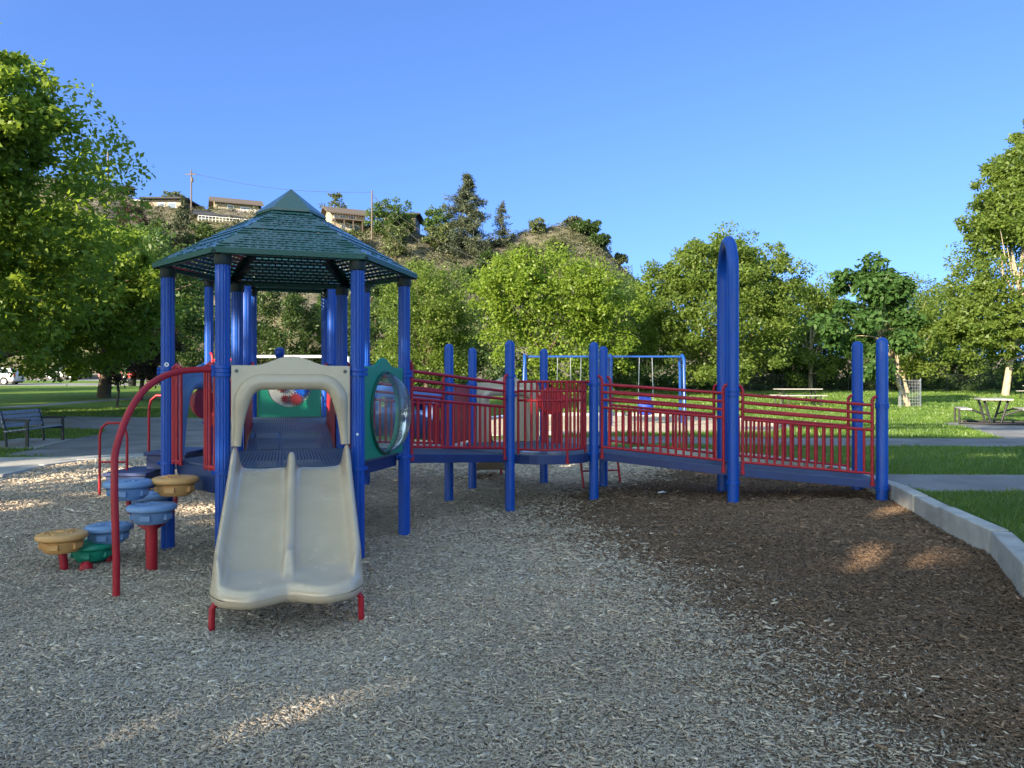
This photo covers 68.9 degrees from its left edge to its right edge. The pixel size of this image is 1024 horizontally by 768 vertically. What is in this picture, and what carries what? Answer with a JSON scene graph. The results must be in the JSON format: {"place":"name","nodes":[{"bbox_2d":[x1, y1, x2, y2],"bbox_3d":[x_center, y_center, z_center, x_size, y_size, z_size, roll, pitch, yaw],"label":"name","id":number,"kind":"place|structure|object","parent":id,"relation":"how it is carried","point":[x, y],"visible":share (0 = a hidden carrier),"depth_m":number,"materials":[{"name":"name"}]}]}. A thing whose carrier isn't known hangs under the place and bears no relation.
{"place":"outdoors","nodes":[
{"label":"outdoors","id":0,"kind":"place"},
{"bbox_2d":[0,453,142,472],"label":"concrete path","id":1,"kind":"structure","parent":0,"point":[7,464],"depth_m":14.78,"materials":[{"name":"grey concrete"}]},
{"bbox_2d":[0,383,159,384],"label":"street","id":2,"kind":"structure","parent":0,"point":[62,384],"depth_m":75.46,"materials":[{"name":"grey asphalt"}]},
{"bbox_2d":[0,368,24,384],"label":"parked car","id":3,"kind":"object","parent":2,"relation":"on","point":[5,379],"visible":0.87,"depth_m":74.20,"materials":[{"name":"white paint"}]},
{"bbox_2d":[0,385,160,385],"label":"sidewalk","id":4,"kind":"structure","parent":0,"point":[62,385],"depth_m":72.02,"materials":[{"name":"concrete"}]},
{"bbox_2d":[25,379,145,380],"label":"street","id":5,"kind":"structure","parent":0,"point":[79,380],"depth_m":91.66,"materials":[{"name":"grey asphalt"}]},
{"bbox_2d":[45,367,82,379],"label":"parked car","id":6,"kind":"object","parent":5,"relation":"on","point":[61,374],"visible":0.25,"depth_m":95.19,"materials":[{"name":"grey paint"}]},
{"bbox_2d":[0,395,191,408],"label":"path","id":7,"kind":"structure","parent":0,"point":[49,404],"depth_m":38.05,"materials":[{"name":"grey concrete"}]},
{"bbox_2d":[128,374,135,385],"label":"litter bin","id":8,"kind":"object","parent":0,"point":[133,382],"visible":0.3,"depth_m":69.71,"materials":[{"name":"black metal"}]},
{"bbox_2d":[0,456,1023,767],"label":"wood chip ground","id":9,"kind":"structure","parent":0,"point":[560,643],"depth_m":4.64,"materials":[{"name":"beige wood"}]},
{"bbox_2d":[34,528,88,569],"bbox_3d":[-3.930,1.554,6.520,0.410,0.533,0.410,0,0,0],"label":"stepping pod","id":10,"kind":"object","parent":9,"relation":"on","point":[61,543],"visible":1,"depth_m":6.42,"materials":[{"name":"orange plastic"}]},
{"bbox_2d":[70,539,111,571],"bbox_3d":[-3.781,1.624,6.777,0.540,0.393,0.409,0,0,41],"label":"stepping pod","id":11,"kind":"object","parent":9,"relation":"on","point":[88,553],"visible":0.45,"depth_m":6.68,"materials":[{"name":"green plastic"}]},
{"bbox_2d":[84,521,133,562],"bbox_3d":[-3.700,1.548,6.860,0.410,0.543,0.410,0,0,0],"label":"stepping pod","id":12,"kind":"object","parent":9,"relation":"on","point":[100,532],"visible":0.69,"depth_m":6.74,"materials":[{"name":"blue plastic"}]},
{"bbox_2d":[102,474,199,571],"bbox_3d":[-3.243,1.329,6.670,0.745,0.983,0.710,0,0,0],"label":"stepping pod cluster","id":13,"kind":"object","parent":9,"relation":"on","point":[151,518],"visible":0.94,"depth_m":6.51,"materials":[{"name":"blue plastic"}]},
{"bbox_2d":[131,491,170,551],"bbox_3d":[-3.500,1.431,7.200,0.410,0.778,0.410,0,0,0],"label":"stepping pod","id":14,"kind":"object","parent":9,"relation":"on","point":[153,496],"visible":0.16,"depth_m":7.07,"materials":[{"name":"blue plastic"}]},
{"bbox_2d":[257,355,349,362],"bbox_3d":[-4.325,0.571,15.000,2.130,2.298,0.076,0,0,0],"label":"overhead bar","id":15,"kind":"object","parent":9,"relation":"on","point":[301,356],"visible":0.09,"depth_m":14.98,"materials":[{"name":"white paint"}]},
{"bbox_2d":[98,189,888,631],"bbox_3d":[-0.813,-0.201,10.107,8.739,4.258,8.000,0,0,-35],"label":"play structure","id":16,"kind":"object","parent":9,"relation":"on","point":[290,527],"visible":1,"depth_m":8.36,"materials":[{"name":"blue metal"}]},
{"bbox_2d":[190,389,212,418],"bbox_3d":[-3.331,0.200,7.961,0.120,0.340,0.340,0,0,13],"label":"round window","id":17,"kind":"structure","parent":16,"relation":"in","point":[196,400],"depth_m":7.85,"materials":[{"name":"red plastic"}]},
{"bbox_2d":[578,447,1023,597],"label":"kerb","id":18,"kind":"structure","parent":9,"relation":"on","point":[1003,547],"depth_m":6.81,"materials":[{"name":"concrete"}]},
{"bbox_2d":[0,380,1023,542],"bbox_3d":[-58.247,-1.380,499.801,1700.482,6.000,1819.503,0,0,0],"label":"lawn","id":19,"kind":"structure","parent":0,"point":[19,395],"depth_m":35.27,"materials":[{"name":"green"}]},
{"bbox_2d":[0,438,70,448],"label":"bench pad","id":20,"kind":"object","parent":19,"relation":"on","point":[20,442],"visible":0.87,"depth_m":18.45,"materials":[{"name":"concrete"}]},
{"bbox_2d":[0,408,65,447],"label":"park bench","id":21,"kind":"object","parent":20,"relation":"on","point":[25,422],"visible":0.95,"depth_m":17.86,"materials":[{"name":"blue metal"}]},
{"bbox_2d":[0,23,159,366],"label":"maple tree","id":22,"kind":"object","parent":19,"relation":"on","point":[28,120],"visible":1,"depth_m":17.87,"materials":[{"name":"green plant"}]},
{"bbox_2d":[0,201,191,383],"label":"maple tree","id":23,"kind":"object","parent":19,"relation":"on","point":[119,334],"visible":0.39,"depth_m":28.83,"materials":[{"name":"green plant"}]},
{"bbox_2d":[94,337,137,406],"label":"sapling","id":24,"kind":"object","parent":19,"relation":"on","point":[117,378],"visible":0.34,"depth_m":34.88,"materials":[{"name":"green plant"}]},
{"bbox_2d":[6,214,230,397],"bbox_3d":[-23.506,-4.677,45.305,14.238,11.593,13.323,0,0,0],"label":"maple tree","id":25,"kind":"object","parent":19,"relation":"on","point":[104,389],"visible":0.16,"depth_m":44.91,"materials":[{"name":"green plant"}]},
{"bbox_2d":[96,316,190,400],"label":"plum tree","id":26,"kind":"object","parent":19,"relation":"on","point":[143,371],"visible":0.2,"depth_m":40.57,"materials":[{"name":"green plant"}]},
{"bbox_2d":[155,304,214,367],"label":"woodland tree","id":27,"kind":"object","parent":19,"relation":"on","point":[184,361],"visible":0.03,"depth_m":71.28,"materials":[{"name":"green plant"}]},
{"bbox_2d":[214,291,282,364],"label":"woodland tree","id":28,"kind":"object","parent":19,"relation":"on","point":[263,360],"visible":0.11,"depth_m":75.37,"materials":[{"name":"green plant"}]},
{"bbox_2d":[257,292,320,364],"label":"woodland tree","id":29,"kind":"object","parent":19,"relation":"on","point":[294,314],"visible":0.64,"depth_m":69.18,"materials":[{"name":"green plant"}]},
{"bbox_2d":[296,293,371,365],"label":"woodland tree","id":30,"kind":"object","parent":19,"relation":"on","point":[316,333],"visible":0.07,"depth_m":72.38,"materials":[{"name":"green plant"}]},
{"bbox_2d":[348,285,420,363],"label":"woodland tree","id":31,"kind":"object","parent":19,"relation":"on","point":[375,289],"visible":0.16,"depth_m":70.41,"materials":[{"name":"green plant"}]},
{"bbox_2d":[0,412,789,478],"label":"path edging","id":32,"kind":"object","parent":19,"relation":"on","point":[4,474],"visible":0.17,"depth_m":14.97,"materials":[{"name":"concrete"}]},
{"bbox_2d":[391,295,455,383],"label":"woodland tree","id":33,"kind":"object","parent":19,"relation":"on","point":[421,345],"visible":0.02,"depth_m":75.76,"materials":[{"name":"green plant"}]},
{"bbox_2d":[370,258,478,387],"bbox_3d":[-5.827,-3.600,49.281,7.319,9.240,7.027,0,0,38],"label":"park tree","id":34,"kind":"object","parent":19,"relation":"on","point":[435,309],"visible":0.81,"depth_m":48.19,"materials":[{"name":"green plant"}]},
{"bbox_2d":[441,264,506,376],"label":"woodland tree","id":35,"kind":"object","parent":19,"relation":"on","point":[469,270],"visible":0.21,"depth_m":71.60,"materials":[{"name":"green plant"}]},
{"bbox_2d":[459,241,658,389],"bbox_3d":[2.468,-3.534,42.112,11.085,9.332,7.716,0,0,-22],"label":"park tree","id":36,"kind":"object","parent":19,"relation":"on","point":[596,314],"visible":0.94,"depth_m":40.67,"materials":[{"name":"green plant"}]},
{"bbox_2d":[565,265,679,390],"bbox_3d":[7.449,-3.452,50.484,7.669,8.748,7.669,0,0,0],"label":"park tree","id":37,"kind":"object","parent":19,"relation":"on","point":[617,379],"visible":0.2,"depth_m":49.75,"materials":[{"name":"green plant"}]},
{"bbox_2d":[319,309,1023,390],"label":"undergrowth","id":38,"kind":"object","parent":19,"relation":"on","point":[662,380],"visible":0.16,"depth_m":59.51,"materials":[{"name":"green plant"}]},
{"bbox_2d":[627,220,816,386],"bbox_3d":[12.903,-4.410,46.286,10.707,10.877,10.414,0,0,-41],"label":"park tree","id":39,"kind":"object","parent":19,"relation":"on","point":[691,275],"visible":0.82,"depth_m":44.44,"materials":[{"name":"green plant"}]},
{"bbox_2d":[706,256,801,390],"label":"park tree","id":40,"kind":"object","parent":19,"relation":"on","point":[766,371],"visible":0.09,"depth_m":55.82,"materials":[{"name":"green plant"}]},
{"bbox_2d":[771,389,826,405],"bbox_3d":[13.200,0.594,34.500,2.000,0.762,1.916,0,0,2],"label":"picnic table","id":41,"kind":"object","parent":19,"relation":"on","point":[811,397],"visible":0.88,"depth_m":34.12,"materials":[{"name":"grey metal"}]},
{"bbox_2d":[760,285,852,388],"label":"park tree","id":42,"kind":"object","parent":19,"relation":"on","point":[824,353],"visible":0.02,"depth_m":61.18,"materials":[{"name":"green plant"}]},
{"bbox_2d":[750,271,866,390],"bbox_3d":[21.941,-3.697,54.848,8.356,9.152,7.246,0,0,0],"label":"park tree","id":43,"kind":"object","parent":19,"relation":"on","point":[819,300],"visible":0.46,"depth_m":53.89,"materials":[{"name":"green plant"}]},
{"bbox_2d":[807,251,930,406],"bbox_3d":[15.316,-2.187,32.658,4.666,6.989,4.420,0,0,0],"label":"catalpa tree","id":44,"kind":"object","parent":19,"relation":"on","point":[884,291],"visible":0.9,"depth_m":31.71,"materials":[{"name":"green plant"}]},
{"bbox_2d":[740,374,1023,390],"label":"chain link fence","id":45,"kind":"object","parent":19,"relation":"on","point":[946,378],"visible":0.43,"depth_m":54.60,"materials":[{"name":"grey metal"}]},
{"bbox_2d":[843,291,943,392],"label":"park tree","id":46,"kind":"object","parent":19,"relation":"on","point":[905,367],"visible":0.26,"depth_m":50.28,"materials":[{"name":"green plant"}]},
{"bbox_2d":[853,271,964,389],"bbox_3d":[30.260,-4.104,57.884,8.954,9.758,7.828,0,0,0],"label":"park tree","id":47,"kind":"object","parent":19,"relation":"on","point":[942,345],"visible":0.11,"depth_m":56.75,"materials":[{"name":"green plant"}]},
{"bbox_2d":[898,378,920,406],"bbox_3d":[17.550,0.482,33.000,0.850,1.450,0.850,0,0,-45],"label":"tree guard","id":48,"kind":"object","parent":19,"relation":"on","point":[900,399],"visible":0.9,"depth_m":32.88,"materials":[{"name":"metal"}]},
{"bbox_2d":[914,282,1003,386],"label":"park tree","id":49,"kind":"object","parent":19,"relation":"on","point":[954,365],"visible":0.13,"depth_m":60.74,"materials":[{"name":"green plant"}]},
{"bbox_2d":[919,119,1023,395],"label":"ash tree","id":50,"kind":"object","parent":19,"relation":"on","point":[967,317],"visible":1,"depth_m":45.17,"materials":[{"name":"green plant"}]},
{"bbox_2d":[0,416,1023,456],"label":"asphalt path","id":51,"kind":"structure","parent":0,"point":[1013,435],"depth_m":17.95,"materials":[{"name":"grey asphalt"}]},
{"bbox_2d":[954,398,1023,424],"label":"picnic table","id":52,"kind":"object","parent":51,"relation":"on","point":[994,421],"visible":1,"depth_m":22.25,"materials":[{"name":"beige metal"}]},
{"bbox_2d":[0,179,1023,380],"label":"hill","id":53,"kind":"structure","parent":0,"point":[412,244],"depth_m":137.42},
{"bbox_2d":[107,152,108,211],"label":"utility pole","id":54,"kind":"object","parent":53,"relation":"on","point":[107,178],"visible":0.16,"depth_m":129.87,"materials":[{"name":"wood"}]},
{"bbox_2d":[113,185,137,195],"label":"hill tree","id":55,"kind":"object","parent":53,"relation":"on","point":[130,187],"visible":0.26,"depth_m":147.42,"materials":[{"name":"green plant"}]},
{"bbox_2d":[111,198,150,249],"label":"hill tree","id":56,"kind":"object","parent":53,"relation":"on","point":[138,211],"visible":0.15,"depth_m":127.60,"materials":[{"name":"green plant"}]},
{"bbox_2d":[146,219,176,256],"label":"hill tree","id":57,"kind":"object","parent":53,"relation":"on","point":[167,227],"visible":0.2,"depth_m":125.52,"materials":[{"name":"green plant"}]},
{"bbox_2d":[139,197,203,208],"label":"hill house","id":58,"kind":"structure","parent":53,"relation":"on","point":[172,202],"depth_m":146.00,"materials":[{"name":"beige paint"}]},
{"bbox_2d":[168,203,175,207],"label":"window","id":59,"kind":"structure","parent":58,"relation":"in","point":[173,205],"depth_m":145.96,"materials":[{"name":"white paint"}]},
{"bbox_2d":[161,190,189,198],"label":"hill tree","id":60,"kind":"object","parent":53,"relation":"on","point":[174,194],"visible":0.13,"depth_m":151.40,"materials":[{"name":"green plant"}]},
{"bbox_2d":[165,248,196,291],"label":"hill tree","id":61,"kind":"object","parent":53,"relation":"on","point":[188,277],"visible":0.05,"depth_m":117.34,"materials":[{"name":"green plant"}]},
{"bbox_2d":[169,193,197,252],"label":"pine tree","id":62,"kind":"object","parent":53,"relation":"on","point":[182,218],"visible":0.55,"depth_m":131.51,"materials":[{"name":"green plant"}]},
{"bbox_2d":[186,170,195,217],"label":"utility pole","id":63,"kind":"object","parent":53,"relation":"on","point":[191,174],"visible":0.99,"depth_m":141.89,"materials":[{"name":"wood"}]},
{"bbox_2d":[192,173,319,191],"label":"overhead wire","id":64,"kind":"object","parent":63,"relation":"attached to","point":[260,186],"visible":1,"depth_m":140.40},
{"bbox_2d":[192,257,213,288],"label":"hill tree","id":65,"kind":"object","parent":53,"relation":"on","point":[201,271],"visible":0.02,"depth_m":118.15,"materials":[{"name":"green plant"}]},
{"bbox_2d":[184,221,229,241],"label":"hill tree","id":66,"kind":"object","parent":53,"relation":"on","point":[204,231],"visible":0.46,"depth_m":130.03,"materials":[{"name":"green plant"}]},
{"bbox_2d":[193,209,246,222],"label":"hill house","id":67,"kind":"structure","parent":53,"relation":"on","point":[204,214],"depth_m":141.91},
{"bbox_2d":[208,196,263,208],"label":"hill house","id":68,"kind":"structure","parent":53,"relation":"on","point":[226,203],"depth_m":156.30,"materials":[{"name":"brown"}]},
{"bbox_2d":[231,209,258,213],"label":"retaining wall","id":69,"kind":"structure","parent":53,"relation":"on","point":[247,210],"depth_m":148.75,"materials":[{"name":"beige concrete"}]},
{"bbox_2d":[318,192,346,209],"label":"hill tree","id":70,"kind":"object","parent":53,"relation":"on","point":[336,196],"visible":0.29,"depth_m":155.67,"materials":[{"name":"green plant"}]},
{"bbox_2d":[321,206,369,231],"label":"hill house","id":71,"kind":"structure","parent":53,"relation":"on","point":[347,219],"depth_m":143.74,"materials":[{"name":"brown"}]},
{"bbox_2d":[350,225,358,229],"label":"window","id":72,"kind":"structure","parent":71,"relation":"in","point":[351,226],"depth_m":144.47,"materials":[{"name":"white paint"}]},
{"bbox_2d":[340,226,364,242],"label":"hill tree","id":73,"kind":"object","parent":53,"relation":"on","point":[354,233],"visible":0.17,"depth_m":134.55,"materials":[{"name":"green plant"}]},
{"bbox_2d":[371,190,372,246],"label":"utility pole","id":74,"kind":"object","parent":53,"relation":"on","point":[371,218],"visible":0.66,"depth_m":137.89,"materials":[{"name":"brown wood"}]},
{"bbox_2d":[374,215,429,261],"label":"overhead wire","id":75,"kind":"object","parent":74,"relation":"attached to","point":[397,240],"visible":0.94,"depth_m":128.16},
{"bbox_2d":[374,196,448,263],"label":"overhead wire","id":76,"kind":"object","parent":74,"relation":"attached to","point":[407,231],"visible":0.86,"depth_m":129.78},
{"bbox_2d":[372,196,495,266],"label":"overhead wire","id":77,"kind":"object","parent":74,"relation":"attached to","point":[429,235],"visible":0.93,"depth_m":128.04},
{"bbox_2d":[372,270,396,307],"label":"hill tree","id":78,"kind":"object","parent":53,"relation":"on","point":[381,290],"visible":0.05,"depth_m":117.04,"materials":[{"name":"green plant"}]},
{"bbox_2d":[362,196,416,238],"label":"hill tree","id":79,"kind":"object","parent":53,"relation":"on","point":[381,212],"visible":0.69,"depth_m":139.35,"materials":[{"name":"green plant"}]},
{"bbox_2d":[381,222,409,260],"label":"hill tree","id":80,"kind":"object","parent":53,"relation":"on","point":[400,247],"visible":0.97,"depth_m":132.41,"materials":[{"name":"green plant"}]},
{"bbox_2d":[382,211,417,240],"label":"hill tree","id":81,"kind":"object","parent":53,"relation":"on","point":[400,221],"visible":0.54,"depth_m":138.92,"materials":[{"name":"green plant"}]},
{"bbox_2d":[383,213,424,233],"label":"hill house","id":82,"kind":"structure","parent":53,"relation":"on","point":[419,219],"depth_m":153.93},
{"bbox_2d":[406,258,431,294],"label":"hill tree","id":83,"kind":"object","parent":53,"relation":"on","point":[416,261],"visible":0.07,"depth_m":121.32,"materials":[{"name":"green plant"}]},
{"bbox_2d":[2,174,842,376],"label":"hillside scrub","id":84,"kind":"object","parent":53,"relation":"on","point":[577,253],"visible":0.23,"depth_m":138.37,"materials":[{"name":"green"}]},
{"bbox_2d":[420,222,457,250],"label":"hill tree","id":85,"kind":"object","parent":53,"relation":"on","point":[441,232],"visible":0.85,"depth_m":137.94,"materials":[{"name":"green plant"}]},
{"bbox_2d":[421,203,458,237],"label":"hill tree","id":86,"kind":"object","parent":53,"relation":"on","point":[437,217],"visible":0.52,"depth_m":142.16,"materials":[{"name":"green plant"}]},
{"bbox_2d":[432,172,508,259],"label":"pine tree","id":87,"kind":"object","parent":53,"relation":"on","point":[467,225],"visible":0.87,"depth_m":138.20,"materials":[{"name":"green plant"}]},
{"bbox_2d":[475,248,509,276],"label":"hill tree","id":88,"kind":"object","parent":53,"relation":"on","point":[485,255],"visible":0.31,"depth_m":127.08,"materials":[{"name":"green plant"}]},
{"bbox_2d":[488,200,515,247],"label":"pine tree","id":89,"kind":"object","parent":53,"relation":"on","point":[502,228],"visible":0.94,"depth_m":141.64,"materials":[{"name":"green plant"}]},
{"bbox_2d":[500,238,543,275],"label":"hill tree","id":90,"kind":"object","parent":53,"relation":"on","point":[517,246],"visible":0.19,"depth_m":125.66,"materials":[{"name":"green plant"}]},
{"bbox_2d":[528,217,546,234],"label":"hill tree","id":91,"kind":"object","parent":53,"relation":"on","point":[536,226],"visible":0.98,"depth_m":142.53,"materials":[{"name":"green plant"}]},
{"bbox_2d":[542,236,566,261],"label":"hill tree","id":92,"kind":"object","parent":53,"relation":"on","point":[553,239],"visible":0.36,"depth_m":131.37,"materials":[{"name":"green plant"}]},
{"bbox_2d":[564,215,581,225],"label":"hill tree","id":93,"kind":"object","parent":53,"relation":"on","point":[569,220],"visible":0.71,"depth_m":144.92,"materials":[{"name":"green plant"}]},
{"bbox_2d":[568,219,601,235],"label":"hill tree","id":94,"kind":"object","parent":53,"relation":"on","point":[587,227],"visible":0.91,"depth_m":142.69,"materials":[{"name":"green plant"}]},
{"bbox_2d":[588,231,612,248],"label":"hill tree","id":95,"kind":"object","parent":53,"relation":"on","point":[602,240],"visible":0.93,"depth_m":138.82,"materials":[{"name":"green plant"}]},
{"bbox_2d":[613,252,628,265],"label":"hill tree","id":96,"kind":"object","parent":53,"relation":"on","point":[621,258],"visible":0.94,"depth_m":143.35,"materials":[{"name":"green plant"}]},
{"bbox_2d":[0,0,1023,451],"label":"sky","id":97,"kind":"structure","parent":0,"point":[838,132],"materials":[{"name":"blue"}]},
{"bbox_2d":[491,416,779,434],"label":"swing pit ground","id":98,"kind":"structure","parent":0,"point":[703,423],"depth_m":24.36,"materials":[{"name":"beige sand"}]},
{"bbox_2d":[522,354,685,422],"bbox_3d":[2.960,0.318,24.000,5.340,2.575,1.499,0,0,0],"label":"swing set","id":99,"kind":"object","parent":98,"relation":"on","point":[682,371],"visible":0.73,"depth_m":23.97,"materials":[{"name":"blue metal"}]},
{"bbox_2d":[557,358,570,412],"bbox_3d":[1.669,0.040,24.000,0.506,1.780,0.160,0,0,0],"label":"swing","id":100,"kind":"object","parent":99,"relation":"hanging from","point":[570,370],"visible":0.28,"depth_m":23.99,"materials":[{"name":"metal"}]},
{"bbox_2d":[638,358,653,414],"bbox_3d":[4.297,0.075,24.000,0.506,1.850,0.500,0,0,0],"label":"swing","id":101,"kind":"object","parent":99,"relation":"hanging from","point":[644,398],"visible":0.35,"depth_m":23.99,"materials":[{"name":"metal"}]},
{"bbox_2d":[874,474,1023,490],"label":"ramp path","id":102,"kind":"structure","parent":0,"point":[936,482],"depth_m":9.34,"materials":[{"name":"grey concrete"}]}
]}

